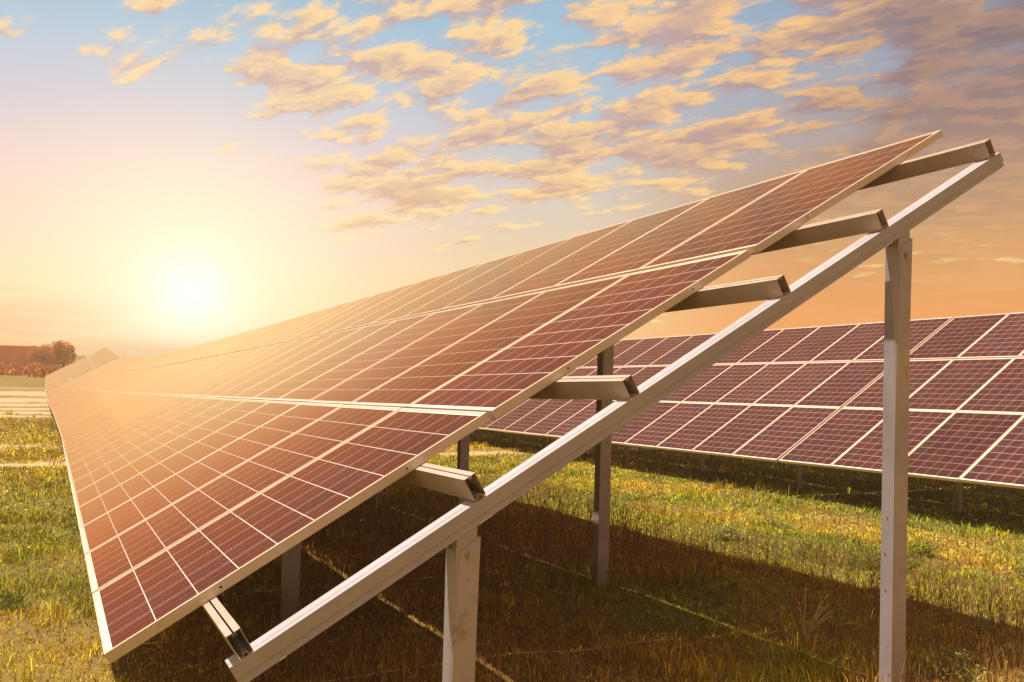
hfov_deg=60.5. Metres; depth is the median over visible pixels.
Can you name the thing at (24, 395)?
ground
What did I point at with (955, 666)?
weed clump
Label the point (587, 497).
weed clump
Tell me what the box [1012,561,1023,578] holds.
weed clump
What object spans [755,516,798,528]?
weed clump
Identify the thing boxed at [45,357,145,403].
solar array
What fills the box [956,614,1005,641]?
weed clump
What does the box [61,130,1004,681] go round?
solar array
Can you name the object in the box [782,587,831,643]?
budding weed
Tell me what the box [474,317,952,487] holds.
solar array
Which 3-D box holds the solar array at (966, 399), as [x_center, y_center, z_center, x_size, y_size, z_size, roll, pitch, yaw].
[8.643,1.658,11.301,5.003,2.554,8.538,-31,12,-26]
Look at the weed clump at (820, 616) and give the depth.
5.32 m
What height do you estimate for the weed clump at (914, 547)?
0.178 m
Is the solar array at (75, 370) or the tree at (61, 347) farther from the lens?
the tree at (61, 347)
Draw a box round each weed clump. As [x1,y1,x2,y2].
[0,585,36,610]
[576,491,614,501]
[705,523,751,539]
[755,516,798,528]
[806,607,840,627]
[844,547,931,572]
[879,535,948,555]
[921,647,994,681]
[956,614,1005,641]
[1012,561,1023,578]
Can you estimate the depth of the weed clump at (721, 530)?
8.56 m
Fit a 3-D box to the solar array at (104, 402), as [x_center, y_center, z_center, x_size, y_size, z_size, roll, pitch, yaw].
[-9.605,2.077,24.524,5.003,2.433,15.282,-31,12,-26]
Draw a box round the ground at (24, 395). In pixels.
[0,355,1023,681]
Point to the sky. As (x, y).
(175, 175)
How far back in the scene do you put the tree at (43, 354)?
103.12 m
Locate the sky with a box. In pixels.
[0,0,1023,356]
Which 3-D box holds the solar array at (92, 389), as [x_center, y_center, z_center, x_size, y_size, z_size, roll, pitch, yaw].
[-16.824,2.756,37.987,5.003,2.444,15.282,-31,12,-26]
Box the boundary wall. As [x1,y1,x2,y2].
[0,345,68,364]
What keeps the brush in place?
on the ground at (24, 395)
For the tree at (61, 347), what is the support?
on the ground at (24, 395)
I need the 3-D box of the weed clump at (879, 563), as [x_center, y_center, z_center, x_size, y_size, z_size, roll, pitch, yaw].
[3.156,1.835,7.339,0.685,0.188,0.686,2,-2,-28]
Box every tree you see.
[25,344,58,365]
[50,340,76,366]
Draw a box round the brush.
[0,361,70,376]
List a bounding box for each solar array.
[45,347,119,392]
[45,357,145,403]
[49,347,190,414]
[54,318,294,436]
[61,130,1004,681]
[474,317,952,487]
[779,312,1023,512]
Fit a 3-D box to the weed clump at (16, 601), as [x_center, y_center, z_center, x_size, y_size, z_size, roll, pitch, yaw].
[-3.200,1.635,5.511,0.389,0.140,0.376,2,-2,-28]
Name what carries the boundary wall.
on the ground at (24, 395)

